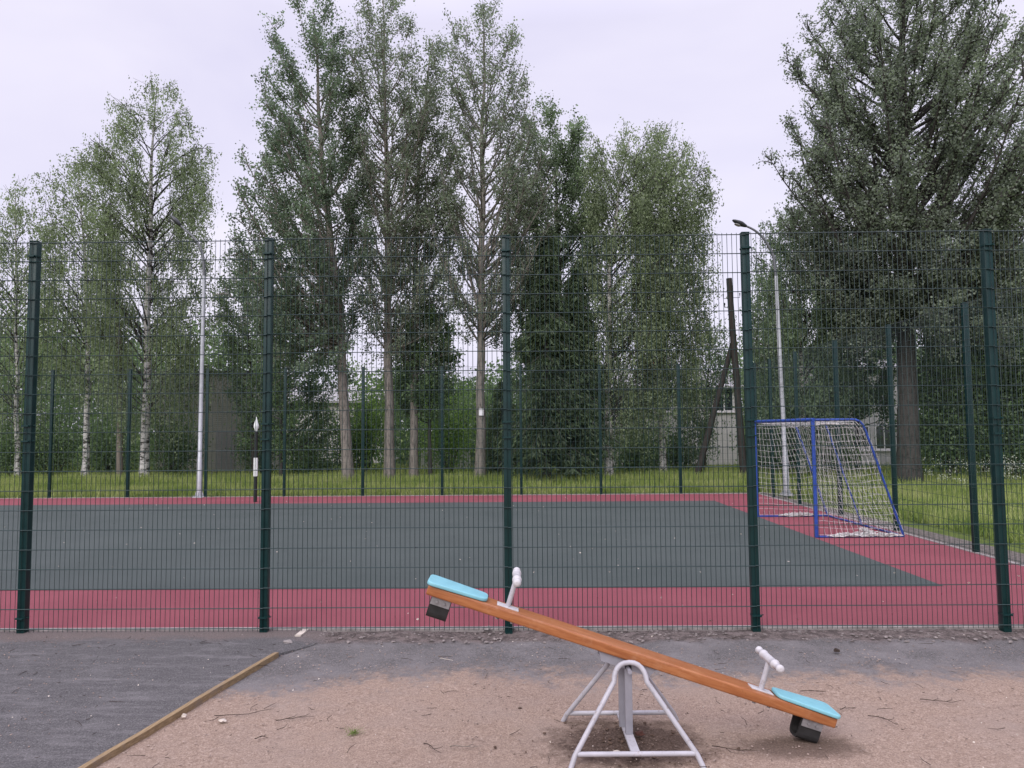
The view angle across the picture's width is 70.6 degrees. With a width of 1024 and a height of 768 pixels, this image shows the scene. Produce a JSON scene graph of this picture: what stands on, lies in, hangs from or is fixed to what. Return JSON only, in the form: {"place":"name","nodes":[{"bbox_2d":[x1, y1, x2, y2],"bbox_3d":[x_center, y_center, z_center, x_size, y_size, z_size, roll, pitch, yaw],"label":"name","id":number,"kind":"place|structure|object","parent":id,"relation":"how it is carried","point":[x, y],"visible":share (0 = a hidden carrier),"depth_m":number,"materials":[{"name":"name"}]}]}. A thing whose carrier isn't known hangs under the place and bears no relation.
{"place":"outdoors","nodes":[
{"label":"outdoors","id":0,"kind":"place"},
{"bbox_2d":[0,630,329,767],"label":"asphalt path","id":1,"kind":"structure","parent":0,"point":[147,701],"depth_m":5.99,"materials":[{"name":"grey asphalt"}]},
{"bbox_2d":[0,501,942,589],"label":"sports court surface","id":2,"kind":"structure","parent":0,"point":[564,539],"depth_m":12.56,"materials":[{"name":"rubber"}]},
{"bbox_2d":[12,495,1018,620],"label":"petal litter","id":3,"kind":"object","parent":2,"relation":"on","point":[469,557],"visible":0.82,"depth_m":11.38,"materials":[{"name":"plant"}]},
{"bbox_2d":[0,494,1023,627],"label":"sports court border","id":4,"kind":"object","parent":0,"point":[532,597],"visible":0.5,"depth_m":8.69,"materials":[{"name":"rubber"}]},
{"bbox_2d":[253,417,258,501],"bbox_3d":[-7.520,2.207,21.216,0.150,2.484,0.150,0,-4,0],"label":"striped pole","id":5,"kind":"object","parent":4,"relation":"on","point":[255,473],"visible":0.7,"depth_m":21.17,"materials":[{"name":"metal"}]},
{"bbox_2d":[755,418,904,537],"bbox_3d":[6.450,1.843,15.087,1.707,2.226,3.426,0,-4,0],"label":"football goal","id":6,"kind":"object","parent":4,"relation":"on","point":[865,532],"visible":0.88,"depth_m":13.77,"materials":[{"name":"blue paint"}]},
{"bbox_2d":[0,461,1023,545],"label":"grass","id":7,"kind":"structure","parent":0,"point":[450,487],"depth_m":24.81,"materials":[{"name":"green plant"}]},
{"bbox_2d":[924,455,1023,483],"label":"wildflowers","id":8,"kind":"object","parent":7,"relation":"on","point":[983,467],"visible":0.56,"depth_m":24.97,"materials":[{"name":"plant"}]},
{"bbox_2d":[0,432,1023,553],"bbox_3d":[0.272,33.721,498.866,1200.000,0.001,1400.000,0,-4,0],"label":"ground","id":9,"kind":"structure","parent":0,"point":[959,536],"depth_m":19.09,"materials":[{"name":"green plant"}]},
{"bbox_2d":[0,391,61,477],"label":"shrub","id":10,"kind":"object","parent":9,"relation":"on","point":[5,457],"visible":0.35,"depth_m":32.79,"materials":[{"name":"green plant"}]},
{"bbox_2d":[0,174,79,476],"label":"birch tree","id":11,"kind":"object","parent":9,"relation":"on","point":[18,211],"visible":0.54,"depth_m":32.54,"materials":[{"name":"green plant"}]},
{"bbox_2d":[0,387,111,476],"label":"shrub","id":12,"kind":"object","parent":9,"relation":"on","point":[62,460],"visible":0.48,"depth_m":33.80,"materials":[{"name":"green plant"}]},
{"bbox_2d":[19,154,135,475],"bbox_3d":[-19.314,-3.138,32.296,4.529,15.281,4.617,1,-4,-26],"label":"birch tree","id":13,"kind":"object","parent":9,"relation":"on","point":[59,233],"visible":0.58,"depth_m":31.64,"materials":[{"name":"green plant"}]},
{"bbox_2d":[55,403,160,474],"bbox_3d":[-18.298,2.438,33.112,4.140,3.959,4.500,3,-5,-44],"label":"shrub","id":14,"kind":"object","parent":9,"relation":"on","point":[106,464],"visible":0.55,"depth_m":32.81,"materials":[{"name":"green plant"}]},
{"bbox_2d":[115,323,123,475],"bbox_3d":[-16.753,0.910,30.813,0.484,7.069,0.280,0,-4,0],"label":"utility pole","id":15,"kind":"object","parent":9,"relation":"on","point":[117,453],"visible":0.28,"depth_m":30.64,"materials":[{"name":"brown wood"}]},
{"bbox_2d":[56,71,227,475],"bbox_3d":[-15.749,-4.681,31.137,6.594,18.156,5.961,1,-4,-25],"label":"birch tree","id":16,"kind":"object","parent":9,"relation":"on","point":[134,195],"visible":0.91,"depth_m":30.40,"materials":[{"name":"green plant"}]},
{"bbox_2d":[131,386,213,475],"bbox_3d":[-15.502,2.063,32.892,3.965,4.629,2.908,0,-4,0],"label":"shrub","id":17,"kind":"object","parent":9,"relation":"on","point":[179,462],"visible":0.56,"depth_m":32.60,"materials":[{"name":"green plant"}]},
{"bbox_2d":[170,215,204,497],"bbox_3d":[-10.388,-0.914,23.122,1.277,9.132,0.340,0,-4,0],"label":"street lamp","id":18,"kind":"object","parent":9,"relation":"on","point":[199,479],"visible":0.85,"depth_m":23.02,"materials":[{"name":"metal"}]},
{"bbox_2d":[153,371,283,473],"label":"grey shed","id":19,"kind":"structure","parent":9,"relation":"on","point":[218,440],"depth_m":36.45,"materials":[{"name":"brick"}]},
{"bbox_2d":[215,432,234,471],"bbox_3d":[-14.421,3.403,36.319,0.950,2.050,0.088,0,-4,0],"label":"door","id":20,"kind":"structure","parent":19,"relation":"in","point":[226,466],"depth_m":36.32,"materials":[{"name":"metal"}]},
{"bbox_2d":[207,249,278,474],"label":"young tree","id":21,"kind":"object","parent":9,"relation":"on","point":[233,340],"visible":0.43,"depth_m":33.15,"materials":[{"name":"green plant"}]},
{"bbox_2d":[224,396,286,474],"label":"shrub","id":22,"kind":"object","parent":9,"relation":"on","point":[241,446],"visible":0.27,"depth_m":33.95,"materials":[{"name":"green plant"}]},
{"bbox_2d":[237,316,350,476],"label":"young tree","id":23,"kind":"object","parent":9,"relation":"on","point":[325,415],"visible":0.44,"depth_m":31.72,"materials":[{"name":"green plant"}]},
{"bbox_2d":[209,0,380,478],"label":"aspen tree","id":24,"kind":"object","parent":9,"relation":"on","point":[313,179],"visible":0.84,"depth_m":28.48,"materials":[{"name":"green plant"}]},
{"bbox_2d":[272,404,334,473],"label":"shrub","id":25,"kind":"object","parent":9,"relation":"on","point":[292,458],"visible":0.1,"depth_m":35.20,"materials":[{"name":"green plant"}]},
{"bbox_2d":[272,436,354,473],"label":"shrub","id":26,"kind":"object","parent":9,"relation":"on","point":[313,463],"visible":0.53,"depth_m":33.34,"materials":[{"name":"green plant"}]},
{"bbox_2d":[286,386,399,462],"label":"white house","id":27,"kind":"structure","parent":9,"relation":"on","point":[334,408],"depth_m":47.99,"materials":[{"name":"stone"}]},
{"bbox_2d":[316,377,384,469],"bbox_3d":[-8.016,2.038,35.981,4.384,4.945,3.759,2,-4,-29],"label":"shrub","id":28,"kind":"object","parent":9,"relation":"on","point":[339,447],"visible":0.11,"depth_m":35.48,"materials":[{"name":"green plant"}]},
{"bbox_2d":[330,339,404,474],"bbox_3d":[-6.997,1.110,34.352,3.674,6.569,3.466,0,-4,0],"label":"shrub","id":29,"kind":"object","parent":9,"relation":"on","point":[357,425],"visible":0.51,"depth_m":34.30,"materials":[{"name":"green plant"}]},
{"bbox_2d":[0,364,754,497],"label":"fence","id":30,"kind":"object","parent":9,"relation":"on","point":[206,463],"visible":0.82,"depth_m":22.88,"materials":[{"name":"green metal"}]},
{"bbox_2d":[322,0,449,481],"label":"aspen tree","id":31,"kind":"object","parent":9,"relation":"on","point":[388,171],"visible":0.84,"depth_m":29.37,"materials":[{"name":"green plant"}]},
{"bbox_2d":[372,30,469,477],"bbox_3d":[-3.756,-5.611,30.671,4.121,19.760,3.839,-3,-4,34],"label":"aspen tree","id":32,"kind":"object","parent":9,"relation":"on","point":[434,60],"visible":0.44,"depth_m":30.16,"materials":[{"name":"green plant"}]},
{"bbox_2d":[380,302,467,477],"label":"young tree","id":33,"kind":"object","parent":9,"relation":"on","point":[409,380],"visible":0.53,"depth_m":30.26,"materials":[{"name":"green plant"}]},
{"bbox_2d":[405,371,475,472],"bbox_3d":[-3.278,1.403,34.994,4.176,6.009,4.153,0,-4,0],"label":"shrub","id":34,"kind":"object","parent":9,"relation":"on","point":[437,430],"visible":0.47,"depth_m":34.56,"materials":[{"name":"green plant"}]},
{"bbox_2d":[421,447,470,467],"bbox_3d":[-3.454,3.873,37.858,2.640,1.130,0.050,0,-4,0],"label":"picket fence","id":35,"kind":"object","parent":9,"relation":"on","point":[422,460],"visible":0.13,"depth_m":37.83,"materials":[{"name":"wood"}]},
{"bbox_2d":[415,0,570,477],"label":"aspen tree","id":36,"kind":"object","parent":9,"relation":"on","point":[484,300],"visible":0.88,"depth_m":29.09,"materials":[{"name":"green plant"}]},
{"bbox_2d":[466,382,530,476],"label":"spruce tree","id":37,"kind":"object","parent":9,"relation":"on","point":[488,452],"visible":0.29,"depth_m":30.11,"materials":[{"name":"green plant"}]},
{"bbox_2d":[0,283,1021,470],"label":"thicket","id":38,"kind":"object","parent":9,"relation":"on","point":[405,443],"visible":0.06,"depth_m":42.72,"materials":[{"name":"green plant"}]},
{"bbox_2d":[0,229,1023,633],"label":"fence","id":39,"kind":"object","parent":9,"relation":"on","point":[32,337],"visible":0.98,"depth_m":7.43,"materials":[{"name":"green metal"}]},
{"bbox_2d":[0,493,1023,631],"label":"court kerb","id":40,"kind":"structure","parent":9,"relation":"on","point":[645,628],"depth_m":7.42,"materials":[{"name":"concrete"}]},
{"bbox_2d":[494,228,598,483],"bbox_3d":[1.415,-0.998,28.582,4.489,10.584,4.195,0,-4,0],"label":"spruce tree","id":41,"kind":"object","parent":9,"relation":"on","point":[536,302],"visible":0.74,"depth_m":28.30,"materials":[{"name":"green plant"}]},
{"bbox_2d":[492,90,619,472],"bbox_3d":[1.901,-4.435,31.823,5.396,17.465,5.601,-4,-5,42],"label":"leafy tree","id":42,"kind":"object","parent":9,"relation":"on","point":[570,191],"visible":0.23,"depth_m":31.16,"materials":[{"name":"green plant"}]},
{"bbox_2d":[530,264,626,480],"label":"spruce tree","id":43,"kind":"object","parent":9,"relation":"on","point":[588,433],"visible":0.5,"depth_m":28.58,"materials":[{"name":"green plant"}]},
{"bbox_2d":[573,117,700,475],"bbox_3d":[5.059,-3.589,29.774,5.357,15.468,4.779,-2,-4,26],"label":"birch tree","id":44,"kind":"object","parent":9,"relation":"on","point":[636,211],"visible":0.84,"depth_m":29.03,"materials":[{"name":"green plant"}]},
{"bbox_2d":[604,417,675,472],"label":"shrub","id":45,"kind":"object","parent":9,"relation":"on","point":[619,464],"visible":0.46,"depth_m":30.94,"materials":[{"name":"green plant"}]},
{"bbox_2d":[613,392,687,469],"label":"shrub","id":46,"kind":"object","parent":9,"relation":"on","point":[656,440],"visible":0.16,"depth_m":34.41,"materials":[{"name":"green plant"}]},
{"bbox_2d":[619,118,728,471],"bbox_3d":[6.958,-3.698,31.198,4.961,15.834,4.425,1,-4,-24],"label":"birch tree","id":47,"kind":"object","parent":9,"relation":"on","point":[702,195],"visible":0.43,"depth_m":30.61,"materials":[{"name":"green plant"}]},
{"bbox_2d":[655,426,707,469],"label":"shrub","id":48,"kind":"object","parent":9,"relation":"on","point":[676,463],"visible":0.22,"depth_m":34.96,"materials":[{"name":"green plant"}]},
{"bbox_2d":[668,321,741,469],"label":"young tree","id":49,"kind":"object","parent":9,"relation":"on","point":[709,385],"visible":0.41,"depth_m":33.68,"materials":[{"name":"green plant"}]},
{"bbox_2d":[695,278,745,474],"bbox_3d":[8.315,-0.064,29.282,2.212,8.430,0.570,-1,-4,13],"label":"utility pole","id":50,"kind":"object","parent":9,"relation":"on","point":[735,363],"visible":0.63,"depth_m":29.13,"materials":[{"name":"brown wood"}]},
{"bbox_2d":[732,219,793,496],"bbox_3d":[7.712,-0.851,22.316,1.587,8.612,0.340,0,-4,0],"label":"street lamp","id":51,"kind":"object","parent":9,"relation":"on","point":[738,223],"visible":0.75,"depth_m":22.27,"materials":[{"name":"metal"}]},
{"bbox_2d":[727,373,806,471],"bbox_3d":[11.750,1.455,33.022,4.173,5.418,3.611,0,-4,0],"label":"shrub","id":52,"kind":"object","parent":9,"relation":"on","point":[742,396],"visible":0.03,"depth_m":32.66,"materials":[{"name":"green plant"}]},
{"bbox_2d":[730,268,811,464],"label":"young tree","id":53,"kind":"object","parent":9,"relation":"on","point":[760,335],"visible":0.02,"depth_m":36.04,"materials":[{"name":"green plant"}]},
{"bbox_2d":[742,379,853,471],"bbox_3d":[12.215,1.559,31.874,4.870,5.058,4.605,1,-4,-15],"label":"shrub","id":54,"kind":"object","parent":9,"relation":"on","point":[792,460],"visible":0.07,"depth_m":31.49,"materials":[{"name":"green plant"}]},
{"bbox_2d":[737,197,877,477],"bbox_3d":[11.940,-1.917,29.710,5.612,12.083,4.977,0,-4,0],"label":"birch tree","id":55,"kind":"object","parent":9,"relation":"on","point":[793,341],"visible":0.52,"depth_m":28.98,"materials":[{"name":"green plant"}]},
{"bbox_2d":[810,430,868,474],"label":"shrub","id":56,"kind":"object","parent":9,"relation":"on","point":[849,458],"visible":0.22,"depth_m":30.44,"materials":[{"name":"green plant"}]},
{"bbox_2d":[807,292,896,471],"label":"leafy tree","id":57,"kind":"object","parent":9,"relation":"on","point":[882,390],"visible":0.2,"depth_m":32.43,"materials":[{"name":"green plant"}]},
{"bbox_2d":[752,0,1023,482],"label":"poplar tree","id":58,"kind":"object","parent":9,"relation":"on","point":[1000,206],"visible":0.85,"depth_m":25.66,"materials":[{"name":"green plant"}]},
{"bbox_2d":[753,286,1023,562],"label":"fence","id":59,"kind":"object","parent":9,"relation":"on","point":[972,473],"visible":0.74,"depth_m":14.23,"materials":[{"name":"green metal"}]},
{"bbox_2d":[874,332,1017,480],"bbox_3d":[16.796,0.816,28.328,4.812,6.022,4.929,-3,-4,33],"label":"shrub","id":60,"kind":"object","parent":9,"relation":"on","point":[955,429],"visible":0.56,"depth_m":27.78,"materials":[{"name":"green plant"}]},
{"bbox_2d":[895,220,1023,471],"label":"leafy tree","id":61,"kind":"object","parent":9,"relation":"on","point":[982,368],"visible":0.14,"depth_m":28.73,"materials":[{"name":"green plant"}]},
{"bbox_2d":[946,347,1023,479],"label":"shrub","id":62,"kind":"object","parent":9,"relation":"on","point":[1007,417],"visible":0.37,"depth_m":27.36,"materials":[{"name":"green plant"}]},
{"bbox_2d":[0,0,1023,434],"label":"sky","id":63,"kind":"structure","parent":0,"point":[710,67],"materials":[{"name":"white"}]},
{"bbox_2d":[51,492,1023,563],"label":"gravel verge","id":64,"kind":"structure","parent":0,"point":[1013,554],"depth_m":14.00,"materials":[{"name":"grey gravel"}]},
{"bbox_2d":[96,628,1023,767],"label":"playground ground","id":65,"kind":"structure","parent":0,"point":[382,719],"depth_m":5.39,"materials":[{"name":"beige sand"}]},
{"bbox_2d":[78,652,278,767],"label":"board edging","id":66,"kind":"object","parent":65,"relation":"on","point":[129,742],"visible":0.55,"depth_m":5.20,"materials":[{"name":"brown wood"}]},
{"bbox_2d":[214,709,268,715],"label":"twig","id":67,"kind":"object","parent":65,"relation":"on","point":[238,714],"visible":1,"depth_m":5.23,"materials":[{"name":"brown wood"}]},
{"bbox_2d":[276,713,313,720],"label":"twig","id":68,"kind":"object","parent":65,"relation":"on","point":[293,718],"visible":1,"depth_m":5.16,"materials":[{"name":"brown wood"}]},
{"bbox_2d":[295,629,307,636],"bbox_3d":[-2.127,2.523,7.307,0.060,0.030,0.230,-1,-4,4],"label":"plank stub","id":69,"kind":"object","parent":65,"relation":"on","point":[300,633],"visible":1,"depth_m":7.28,"materials":[{"name":"white wood"}]},
{"bbox_2d":[345,726,368,735],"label":"grass tuft","id":70,"kind":"object","parent":65,"relation":"on","point":[353,732],"visible":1,"depth_m":4.93,"materials":[{"name":"green plant"}]},
{"bbox_2d":[0,631,1012,767],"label":"twig litter","id":71,"kind":"object","parent":65,"relation":"on","point":[473,685],"visible":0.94,"depth_m":5.58,"materials":[{"name":"brown wood"}]},
{"bbox_2d":[1,634,1020,767],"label":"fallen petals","id":72,"kind":"object","parent":65,"relation":"on","point":[468,657],"visible":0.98,"depth_m":5.70,"materials":[{"name":"plant"}]},
{"bbox_2d":[493,707,739,767],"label":"dark clods","id":73,"kind":"object","parent":65,"relation":"on","point":[672,732],"visible":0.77,"depth_m":4.77,"materials":[{"name":"soil"}]},
{"bbox_2d":[426,567,840,767],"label":"seesaw","id":74,"kind":"object","parent":65,"relation":"on","point":[811,717],"visible":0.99,"depth_m":4.73,"materials":[{"name":"orange wood"}]},
{"bbox_2d":[635,730,644,735],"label":"dry leaf","id":75,"kind":"object","parent":65,"relation":"on","point":[639,733],"visible":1,"depth_m":4.83,"materials":[{"name":"brown plant"}]},
{"bbox_2d":[306,628,1023,644],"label":"edge rubble","id":76,"kind":"object","parent":65,"relation":"on","point":[798,631],"visible":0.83,"depth_m":7.17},
{"bbox_2d":[712,745,753,753],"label":"twig","id":77,"kind":"object","parent":65,"relation":"on","point":[732,749],"visible":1,"depth_m":4.59,"materials":[{"name":"wood"}]},
{"bbox_2d":[868,715,897,724],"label":"twig","id":78,"kind":"object","parent":65,"relation":"on","point":[884,718],"visible":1,"depth_m":5.07,"materials":[{"name":"brown wood"}]},
{"bbox_2d":[922,697,960,701],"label":"twig","id":79,"kind":"object","parent":65,"relation":"on","point":[938,700],"visible":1,"depth_m":5.39,"materials":[{"name":"brown wood"}]},
{"bbox_2d":[595,371,743,465],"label":"white house","id":80,"kind":"structure","parent":0,"point":[723,457],"depth_m":41.91,"materials":[{"name":"stone"}]},
{"bbox_2d":[714,390,734,412],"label":"window","id":81,"kind":"structure","parent":80,"relation":"in","point":[731,399],"depth_m":41.98,"materials":[{"name":"white glass"}]},
{"bbox_2d":[804,358,896,463],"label":"plank house","id":82,"kind":"structure","parent":0,"point":[879,435],"depth_m":40.86,"materials":[{"name":"wood"}]},
{"bbox_2d":[851,426,869,450],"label":"window","id":83,"kind":"structure","parent":82,"relation":"in","point":[867,427],"depth_m":40.85,"materials":[{"name":"white glass"}]},
{"bbox_2d":[874,426,889,450],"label":"window","id":84,"kind":"structure","parent":82,"relation":"in","point":[885,434],"depth_m":40.85,"materials":[{"name":"white glass"}]}
]}

